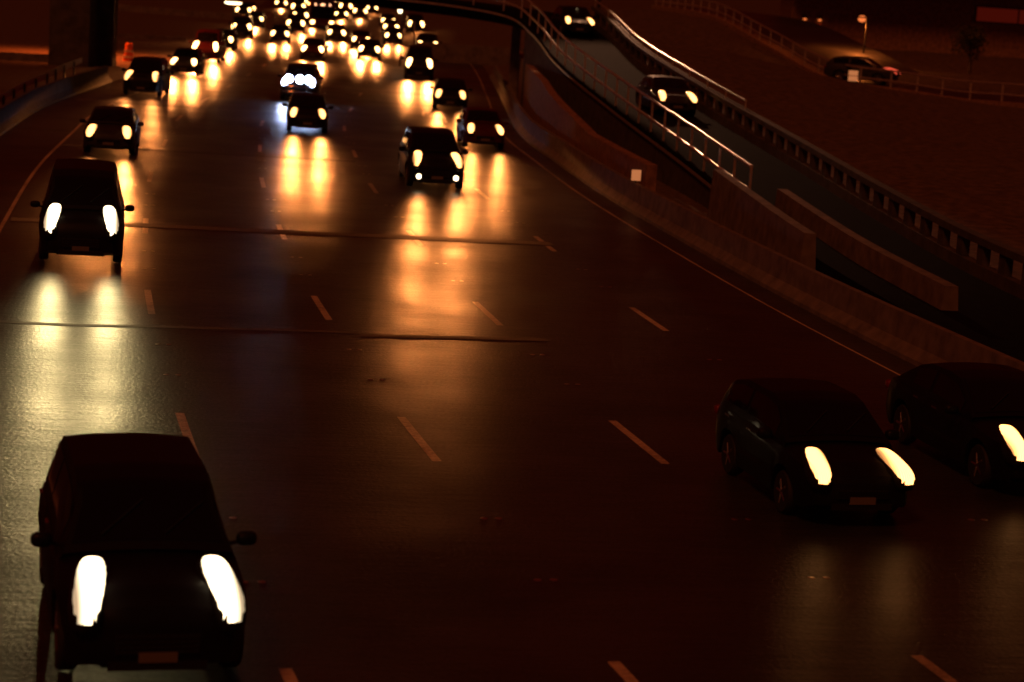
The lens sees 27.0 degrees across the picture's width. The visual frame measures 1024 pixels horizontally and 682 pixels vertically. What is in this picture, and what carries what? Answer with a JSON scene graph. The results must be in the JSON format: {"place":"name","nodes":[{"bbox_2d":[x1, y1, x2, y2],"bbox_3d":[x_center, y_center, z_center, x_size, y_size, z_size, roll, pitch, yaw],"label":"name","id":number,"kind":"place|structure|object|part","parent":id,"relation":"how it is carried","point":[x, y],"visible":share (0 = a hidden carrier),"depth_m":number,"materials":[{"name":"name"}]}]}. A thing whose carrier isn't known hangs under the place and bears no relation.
{"place":"outdoors","nodes":[
{"label":"outdoors","id":0,"kind":"place"},
{"bbox_2d":[117,33,185,40],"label":"roadside wall","id":1,"kind":"structure","parent":0,"point":[141,36],"depth_m":165.74,"materials":[{"name":"concrete"}]},
{"bbox_2d":[0,0,1023,681],"bbox_3d":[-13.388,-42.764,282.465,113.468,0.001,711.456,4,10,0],"label":"road","id":2,"kind":"structure","parent":0,"point":[378,550],"depth_m":34.11,"materials":[{"name":"grey asphalt"}]},
{"bbox_2d":[0,66,111,135],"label":"motorway barrier","id":3,"kind":"object","parent":2,"relation":"on","point":[15,111],"visible":1,"depth_m":93.10,"materials":[{"name":"concrete"}]},
{"bbox_2d":[30,158,134,261],"bbox_3d":[-9.957,-3.061,49.594,2.320,1.990,4.948,2,10,-11],"label":"minivan","id":4,"kind":"object","parent":2,"relation":"on","point":[82,210],"visible":1,"depth_m":47.99,"materials":[{"name":"black paint"}]},
{"bbox_3d":[-10.661,-3.551,49.096,0.121,0.609,1.816,2,10,-11],"label":"side window","id":5,"kind":"part","parent":4,"relation":"part of","materials":[{"name":"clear glass"}]},
{"bbox_3d":[-9.088,-3.496,49.394,0.121,0.609,1.816,2,10,-11],"label":"side window","id":6,"kind":"part","parent":4,"relation":"part of","materials":[{"name":"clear glass"}]},
{"bbox_2d":[79,106,143,153],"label":"sedan car","id":7,"kind":"object","parent":2,"relation":"on","point":[112,127],"visible":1,"depth_m":73.32,"materials":[{"name":"grey paint"}]},
{"bbox_2d":[30,432,256,671],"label":"four wheel drive","id":8,"kind":"structure","parent":2,"relation":"on","point":[139,569],"depth_m":21.43,"materials":[{"name":"black paint"}]},
{"bbox_2d":[39,488,46,531],"bbox_3d":[-5.195,1.918,23.634,0.050,0.399,0.965,1,10,-16],"label":"door","id":9,"kind":"structure","parent":8,"relation":"in","point":[40,489],"depth_m":23.29,"materials":[{"name":"black paint"}]},
{"bbox_2d":[42,511,55,585],"bbox_3d":[-4.847,2.170,22.364,0.050,0.410,1.595,1,10,-16],"label":"door","id":10,"kind":"structure","parent":8,"relation":"in","point":[49,552],"depth_m":22.21,"materials":[{"name":"black paint"}]},
{"bbox_2d":[48,443,63,492],"bbox_3d":[-5.058,1.366,23.687,0.136,0.429,1.156,1,10,-16],"label":"side window","id":11,"kind":"structure","parent":8,"relation":"in","point":[57,460],"depth_m":23.53,"materials":[{"name":"black glass"}]},
{"bbox_2d":[53,460,71,537],"bbox_3d":[-4.706,1.644,22.354,0.123,0.487,1.455,1,10,-16],"label":"side window","id":12,"kind":"structure","parent":8,"relation":"in","point":[62,496],"depth_m":22.25,"materials":[{"name":"black glass"}]},
{"bbox_2d":[207,472,224,528],"bbox_3d":[-3.176,1.674,22.780,0.123,0.487,1.455,1,10,-16],"label":"side window","id":13,"kind":"structure","parent":8,"relation":"in","point":[207,472],"depth_m":22.32,"materials":[{"name":"black glass"}]},
{"bbox_2d":[122,56,170,95],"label":"four wheel drive","id":14,"kind":"structure","parent":2,"relation":"on","point":[151,74],"depth_m":102.63,"materials":[{"name":"black metal"}]},
{"bbox_2d":[162,61,166,71],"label":"side window","id":15,"kind":"structure","parent":14,"relation":"in","point":[164,67],"depth_m":103.88,"materials":[{"name":"black glass"}]},
{"bbox_2d":[164,74,168,82],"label":"door","id":16,"kind":"structure","parent":14,"relation":"in","point":[166,78],"depth_m":104.01,"materials":[{"name":"black paint"}]},
{"bbox_2d":[79,84,218,106],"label":"road patch","id":17,"kind":"object","parent":2,"relation":"on","point":[179,96],"visible":0.88,"depth_m":102.22,"materials":[{"name":"grey asphalt"}]},
{"bbox_2d":[167,47,204,75],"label":"hatchback car","id":18,"kind":"object","parent":2,"relation":"on","point":[188,60],"visible":1,"depth_m":120.86,"materials":[{"name":"grey paint"}]},
{"bbox_2d":[189,29,225,62],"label":"minivan","id":19,"kind":"object","parent":2,"relation":"on","point":[210,44],"visible":0.79,"depth_m":136.97,"materials":[{"name":"red metal"}]},
{"bbox_2d":[217,28,238,49],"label":"sedan car","id":20,"kind":"object","parent":2,"relation":"on","point":[231,36],"visible":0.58,"depth_m":155.76,"materials":[{"name":"black metal"}]},
{"bbox_2d":[224,0,241,29],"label":"street lamp","id":21,"kind":"object","parent":2,"relation":"on","point":[233,2],"visible":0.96,"depth_m":168.11,"materials":[{"name":"grey metal"}]},
{"bbox_2d":[229,16,255,37],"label":"four wheel drive","id":22,"kind":"structure","parent":2,"relation":"on","point":[243,25],"depth_m":178.65,"materials":[{"name":"black metal"}]},
{"bbox_2d":[233,2,254,14],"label":"four wheel drive","id":23,"kind":"structure","parent":2,"relation":"on","point":[245,8],"depth_m":230.30,"materials":[{"name":"black metal"}]},
{"bbox_2d":[250,2,258,10],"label":"hatchback car","id":24,"kind":"object","parent":2,"relation":"on","point":[254,5],"visible":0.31,"depth_m":245.30,"materials":[{"name":"black metal"}]},
{"bbox_2d":[243,580,265,582],"bbox_3d":[-2.984,2.769,24.585,0.304,0.008,0.104,1,10,-15],"label":"raised road marker","id":25,"kind":"object","parent":2,"relation":"on","point":[259,581],"visible":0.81,"depth_m":24.58,"materials":[{"name":"beige"}]},
{"bbox_2d":[245,11,266,26],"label":"hatchback car","id":26,"kind":"object","parent":2,"relation":"on","point":[258,17],"visible":0.74,"depth_m":207.71,"materials":[{"name":"black metal"}]},
{"bbox_2d":[9,79,543,341],"bbox_3d":[-9.475,-7.111,78.896,18.388,0.001,79.089,3,10,-4],"label":"road joint seal","id":27,"kind":"object","parent":2,"relation":"on","point":[292,234],"visible":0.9,"depth_m":54.20,"materials":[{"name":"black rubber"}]},
{"bbox_2d":[0,78,553,341],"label":"road joint lip","id":28,"kind":"object","parent":2,"relation":"on","point":[15,219],"visible":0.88,"depth_m":55.52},
{"bbox_2d":[267,24,293,43],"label":"hatchback car","id":29,"kind":"object","parent":2,"relation":"on","point":[280,32],"visible":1,"depth_m":173.10,"materials":[{"name":"black metal"}]},
{"bbox_2d":[273,0,289,8],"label":"sedan car","id":30,"kind":"object","parent":2,"relation":"on","point":[281,3],"visible":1,"depth_m":282.73,"materials":[{"name":"black metal"}]},
{"bbox_2d":[284,13,307,33],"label":"four wheel drive","id":31,"kind":"structure","parent":2,"relation":"on","point":[295,22],"depth_m":197.41,"materials":[{"name":"black metal"}]},
{"bbox_2d":[289,0,307,11],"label":"minivan","id":32,"kind":"object","parent":2,"relation":"on","point":[299,3],"visible":0.57,"depth_m":259.59,"materials":[{"name":"black metal"}]},
{"bbox_2d":[290,6,309,23],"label":"four wheel drive","id":33,"kind":"structure","parent":2,"relation":"on","point":[301,10],"depth_m":226.28,"materials":[{"name":"black metal"}]},
{"bbox_2d":[278,63,322,98],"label":"four wheel drive","id":34,"kind":"structure","parent":2,"relation":"on","point":[302,77],"depth_m":105.96,"materials":[{"name":"black metal"}]},
{"bbox_2d":[282,92,333,132],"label":"hatchback car","id":35,"kind":"object","parent":2,"relation":"on","point":[307,110],"visible":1,"depth_m":87.65,"materials":[{"name":"black metal"}]},
{"bbox_2d":[298,38,328,60],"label":"sedan car","id":36,"kind":"object","parent":2,"relation":"on","point":[314,47],"visible":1,"depth_m":148.87,"materials":[{"name":"black metal"}]},
{"bbox_2d":[307,0,337,27],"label":"city bus","id":37,"kind":"object","parent":2,"relation":"on","point":[322,12],"visible":0.85,"depth_m":213.78,"materials":[{"name":"red paint"}]},
{"bbox_2d":[324,24,348,41],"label":"sedan car","id":38,"kind":"object","parent":2,"relation":"on","point":[337,31],"visible":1,"depth_m":184.51,"materials":[{"name":"black metal"}]},
{"bbox_2d":[335,7,350,20],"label":"hatchback car","id":39,"kind":"object","parent":2,"relation":"on","point":[342,13],"visible":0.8,"depth_m":247.70,"materials":[{"name":"black metal"}]},
{"bbox_2d":[337,2,353,13],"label":"minivan","id":40,"kind":"object","parent":2,"relation":"on","point":[348,6],"visible":0.5,"depth_m":278.83,"materials":[{"name":"black metal"}]},
{"bbox_2d":[351,4,369,18],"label":"four wheel drive","id":41,"kind":"structure","parent":2,"relation":"on","point":[358,10],"depth_m":259.52,"materials":[{"name":"black metal"}]},
{"bbox_2d":[348,30,373,48],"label":"hatchback car","id":42,"kind":"object","parent":2,"relation":"on","point":[356,36],"visible":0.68,"depth_m":172.64,"materials":[{"name":"black metal"}]},
{"bbox_2d":[354,38,384,59],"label":"sedan car","id":43,"kind":"object","parent":2,"relation":"on","point":[369,47],"visible":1,"depth_m":154.83,"materials":[{"name":"black metal"}]},
{"bbox_2d":[366,5,377,13],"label":"hatchback car","id":44,"kind":"object","parent":2,"relation":"on","point":[373,9],"visible":0.45,"depth_m":288.54,"materials":[{"name":"black metal"}]},
{"bbox_2d":[378,13,397,26],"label":"sedan car","id":45,"kind":"object","parent":2,"relation":"on","point":[386,16],"visible":0.64,"depth_m":234.21,"materials":[{"name":"black metal"}]},
{"bbox_2d":[380,19,400,33],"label":"sedan car","id":46,"kind":"object","parent":2,"relation":"on","point":[389,23],"visible":0.66,"depth_m":211.99,"materials":[{"name":"black metal"}]},
{"bbox_2d":[381,27,404,43],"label":"hatchback car","id":47,"kind":"object","parent":2,"relation":"on","point":[392,34],"visible":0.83,"depth_m":186.10,"materials":[{"name":"black metal"}]},
{"bbox_2d":[398,10,403,65],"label":"street lamp","id":48,"kind":"object","parent":2,"relation":"on","point":[400,11],"visible":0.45,"depth_m":148.63,"materials":[{"name":"grey metal"}]},
{"bbox_2d":[413,21,415,44],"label":"sign pole","id":49,"kind":"object","parent":2,"relation":"on","point":[414,33],"visible":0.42,"depth_m":146.61,"materials":[{"name":"metal"}]},
{"bbox_2d":[405,13,426,32],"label":"minivan","id":50,"kind":"object","parent":2,"relation":"on","point":[417,18],"visible":0.9,"depth_m":219.09,"materials":[{"name":"black metal"}]},
{"bbox_2d":[401,45,437,79],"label":"minivan","id":51,"kind":"object","parent":2,"relation":"on","point":[419,60],"visible":1,"depth_m":133.50,"materials":[{"name":"black metal"}]},
{"bbox_2d":[414,33,441,44],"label":"four wheel drive","id":52,"kind":"structure","parent":2,"relation":"on","point":[428,37],"depth_m":167.60,"materials":[{"name":"black metal"}]},
{"bbox_2d":[398,126,468,188],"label":"four wheel drive","id":53,"kind":"structure","parent":2,"relation":"on","point":[426,154],"depth_m":69.25,"materials":[{"name":"black metal"}]},
{"bbox_2d":[400,151,406,163],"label":"door","id":54,"kind":"structure","parent":53,"relation":"in","point":[403,153],"depth_m":70.36,"materials":[{"name":"black paint"}]},
{"bbox_2d":[402,129,407,141],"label":"side window","id":55,"kind":"structure","parent":53,"relation":"in","point":[404,136],"depth_m":71.71,"materials":[{"name":"black glass"}]},
{"bbox_2d":[404,131,411,147],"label":"side window","id":56,"kind":"structure","parent":53,"relation":"in","point":[408,138],"depth_m":70.39,"materials":[{"name":"black glass"}]},
{"bbox_2d":[429,78,472,107],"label":"sedan car","id":57,"kind":"object","parent":2,"relation":"on","point":[450,91],"visible":0.98,"depth_m":107.21,"materials":[{"name":"black metal"}]},
{"bbox_2d":[0,11,957,681],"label":"road markings","id":58,"kind":"object","parent":2,"relation":"on","point":[620,669],"visible":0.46,"depth_m":43.66,"materials":[{"name":"paint"}]},
{"bbox_2d":[457,107,508,148],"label":"hatchback car","id":59,"kind":"object","parent":2,"relation":"on","point":[478,125],"visible":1,"depth_m":85.66,"materials":[{"name":"red metal"}]},
{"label":"side window","id":60,"kind":"part","parent":59,"relation":"part of","materials":[{"name":"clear glass"}]},
{"bbox_2d":[490,65,1023,370],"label":"motorway barrier","id":61,"kind":"object","parent":2,"relation":"on","point":[913,339],"visible":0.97,"depth_m":51.49,"materials":[{"name":"concrete"}]},
{"bbox_2d":[631,170,640,182],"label":"reflector post","id":62,"kind":"object","parent":61,"relation":"on","point":[635,176],"visible":1,"depth_m":66.85,"materials":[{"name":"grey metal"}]},
{"bbox_2d":[714,378,914,513],"bbox_3d":[4.286,1.452,30.611,2.140,1.499,4.136,1,10,-14],"label":"hatchback car","id":63,"kind":"object","parent":2,"relation":"on","point":[795,444],"visible":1,"depth_m":29.74,"materials":[{"name":"black metal"}]},
{"bbox_3d":[3.235,1.256,31.346,0.045,0.342,0.665,1,10,-14],"label":"door","id":64,"kind":"part","parent":63,"relation":"part of","materials":[{"name":"black paint"}]},
{"bbox_3d":[3.356,0.792,31.410,0.107,0.339,0.856,1,10,-14],"label":"side window","id":65,"kind":"part","parent":63,"relation":"part of","materials":[{"name":"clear glass"}]},
{"bbox_3d":[3.486,1.450,30.360,0.046,0.352,1.295,1,10,-14],"label":"door","id":66,"kind":"part","parent":63,"relation":"part of","materials":[{"name":"black paint"}]},
{"bbox_3d":[3.609,1.010,30.356,0.117,0.390,1.155,1,10,-14],"label":"side window","id":67,"kind":"part","parent":63,"relation":"part of","materials":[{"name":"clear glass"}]},
{"bbox_2d":[807,576,829,578],"bbox_3d":[3.787,2.918,26.357,0.304,0.008,0.104,1,10,-15],"label":"raised road marker","id":68,"kind":"object","parent":2,"relation":"on","point":[824,577],"visible":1,"depth_m":26.34,"materials":[{"name":"beige"}]},
{"bbox_2d":[885,362,1023,486],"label":"sedan car","id":69,"kind":"object","parent":2,"relation":"on","point":[971,414],"visible":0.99,"depth_m":32.78,"materials":[{"name":"black metal"}]},
{"bbox_3d":[6.454,1.030,33.883,0.048,0.353,0.440,1,10,-14],"label":"door","id":70,"kind":"part","parent":69,"relation":"part of","materials":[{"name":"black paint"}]},
{"bbox_3d":[6.573,0.578,33.945,0.116,0.309,0.630,1,10,-14],"label":"side window","id":71,"kind":"part","parent":69,"relation":"part of","materials":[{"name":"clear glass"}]},
{"bbox_3d":[6.655,1.208,33.034,0.048,0.356,1.220,1,10,-14],"label":"door","id":72,"kind":"part","parent":69,"relation":"part of","materials":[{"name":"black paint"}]},
{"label":"side window","id":73,"kind":"part","parent":69,"relation":"part of","materials":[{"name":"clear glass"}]},
{"bbox_2d":[0,0,1023,279],"bbox_3d":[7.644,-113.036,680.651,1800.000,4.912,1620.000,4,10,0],"label":"ground","id":74,"kind":"structure","parent":0,"point":[958,160],"depth_m":101.89,"materials":[{"name":"soil"}]},
{"bbox_2d":[0,52,47,61],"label":"roadside wall","id":75,"kind":"structure","parent":74,"relation":"on","point":[17,56],"depth_m":125.10,"materials":[{"name":"concrete"}]},
{"bbox_2d":[0,57,82,104],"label":"guard rail","id":76,"kind":"object","parent":74,"relation":"on","point":[23,86],"visible":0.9,"depth_m":99.48,"materials":[{"name":"metal"}]},
{"bbox_2d":[123,43,133,60],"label":"traffic barrel","id":77,"kind":"object","parent":74,"relation":"on","point":[128,54],"visible":0.93,"depth_m":132.15,"materials":[{"name":"orange plastic"}]},
{"bbox_2d":[118,4,247,19],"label":"roadside wall","id":78,"kind":"structure","parent":74,"relation":"on","point":[177,12],"depth_m":226.49,"materials":[{"name":"concrete"}]},
{"bbox_2d":[417,42,523,65],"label":"roadside wall","id":79,"kind":"structure","parent":74,"relation":"on","point":[472,54],"depth_m":159.58,"materials":[{"name":"concrete"}]},
{"bbox_2d":[48,0,1023,361],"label":"elevated ramp","id":80,"kind":"structure","parent":74,"relation":"on","point":[984,314],"depth_m":78.90,"materials":[{"name":"concrete"}]},
{"bbox_2d":[551,6,596,36],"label":"hatchback car","id":81,"kind":"object","parent":80,"relation":"on","point":[575,19],"visible":0.93,"depth_m":107.22,"materials":[{"name":"black metal"}]},
{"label":"door","id":82,"kind":"part","parent":81,"relation":"part of","materials":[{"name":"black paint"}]},
{"bbox_2d":[398,0,752,188],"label":"ramp railing","id":83,"kind":"object","parent":80,"relation":"on","point":[710,138],"visible":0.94,"depth_m":83.89,"materials":[{"name":"metal"}]},
{"bbox_2d":[635,75,697,115],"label":"sedan car","id":84,"kind":"object","parent":80,"relation":"on","point":[671,93],"visible":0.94,"depth_m":85.11,"materials":[{"name":"black metal"}]},
{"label":"door","id":85,"kind":"part","parent":84,"relation":"part of","materials":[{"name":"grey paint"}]},
{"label":"side window","id":86,"kind":"part","parent":84,"relation":"part of","materials":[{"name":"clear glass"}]},
{"bbox_2d":[591,0,1023,299],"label":"ramp balustrade","id":87,"kind":"object","parent":80,"relation":"on","point":[625,43],"visible":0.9,"depth_m":66.07,"materials":[{"name":"metal"}]},
{"bbox_2d":[517,51,656,190],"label":"retaining wall","id":88,"kind":"structure","parent":74,"relation":"on","point":[546,106],"depth_m":84.17,"materials":[{"name":"grey concrete"}]},
{"bbox_2d":[707,169,815,269],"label":"ramp parapet","id":89,"kind":"structure","parent":74,"relation":"on","point":[736,205],"depth_m":59.41,"materials":[{"name":"concrete"}]},
{"bbox_2d":[651,5,1023,107],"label":"road wall","id":90,"kind":"structure","parent":74,"relation":"on","point":[735,27],"depth_m":132.47,"materials":[{"name":"grey concrete"}]},
{"bbox_2d":[654,0,1023,100],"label":"bridge railing","id":91,"kind":"object","parent":90,"relation":"on","point":[860,77],"visible":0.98,"depth_m":119.54,"materials":[{"name":"metal"}]},
{"bbox_2d":[848,70,857,82],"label":"lit sign","id":92,"kind":"object","parent":74,"relation":"on","point":[854,77],"visible":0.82,"depth_m":118.20,"materials":[{"name":"white"}]},
{"bbox_2d":[775,189,957,310],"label":"ramp parapet","id":93,"kind":"structure","parent":74,"relation":"on","point":[939,293],"depth_m":53.04,"materials":[{"name":"concrete"}]},
{"bbox_2d":[779,0,1023,57],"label":"roadside building","id":94,"kind":"structure","parent":74,"relation":"on","point":[918,25],"depth_m":157.96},
{"bbox_2d":[974,6,1023,24],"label":"window","id":95,"kind":"structure","parent":94,"relation":"in","point":[982,13],"depth_m":157.75,"materials":[{"name":"red glass"}]},
{"bbox_2d":[948,23,988,73],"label":"roadside tree","id":96,"kind":"object","parent":74,"relation":"on","point":[974,38],"visible":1,"depth_m":134.26,"materials":[{"name":"green plant"}]},
{"bbox_2d":[667,6,1023,102],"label":"road","id":97,"kind":"structure","parent":0,"point":[825,42],"depth_m":136.26,"materials":[{"name":"grey asphalt"}]},
{"bbox_2d":[824,55,900,84],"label":"hatchback car","id":98,"kind":"object","parent":97,"relation":"on","point":[835,67],"visible":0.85,"depth_m":120.50,"materials":[{"name":"black metal"}]},
{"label":"side window","id":99,"kind":"part","parent":98,"relation":"part of","materials":[{"name":"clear glass"}]},
{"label":"door","id":100,"kind":"part","parent":98,"relation":"part of","materials":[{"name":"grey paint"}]},
{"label":"side window","id":101,"kind":"part","parent":98,"relation":"part of","materials":[{"name":"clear glass"}]},
{"bbox_2d":[857,16,867,52],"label":"street lamp","id":102,"kind":"object","parent":97,"relation":"on","point":[862,19],"visible":0.96,"depth_m":133.31,"materials":[{"name":"grey metal"}]}
]}

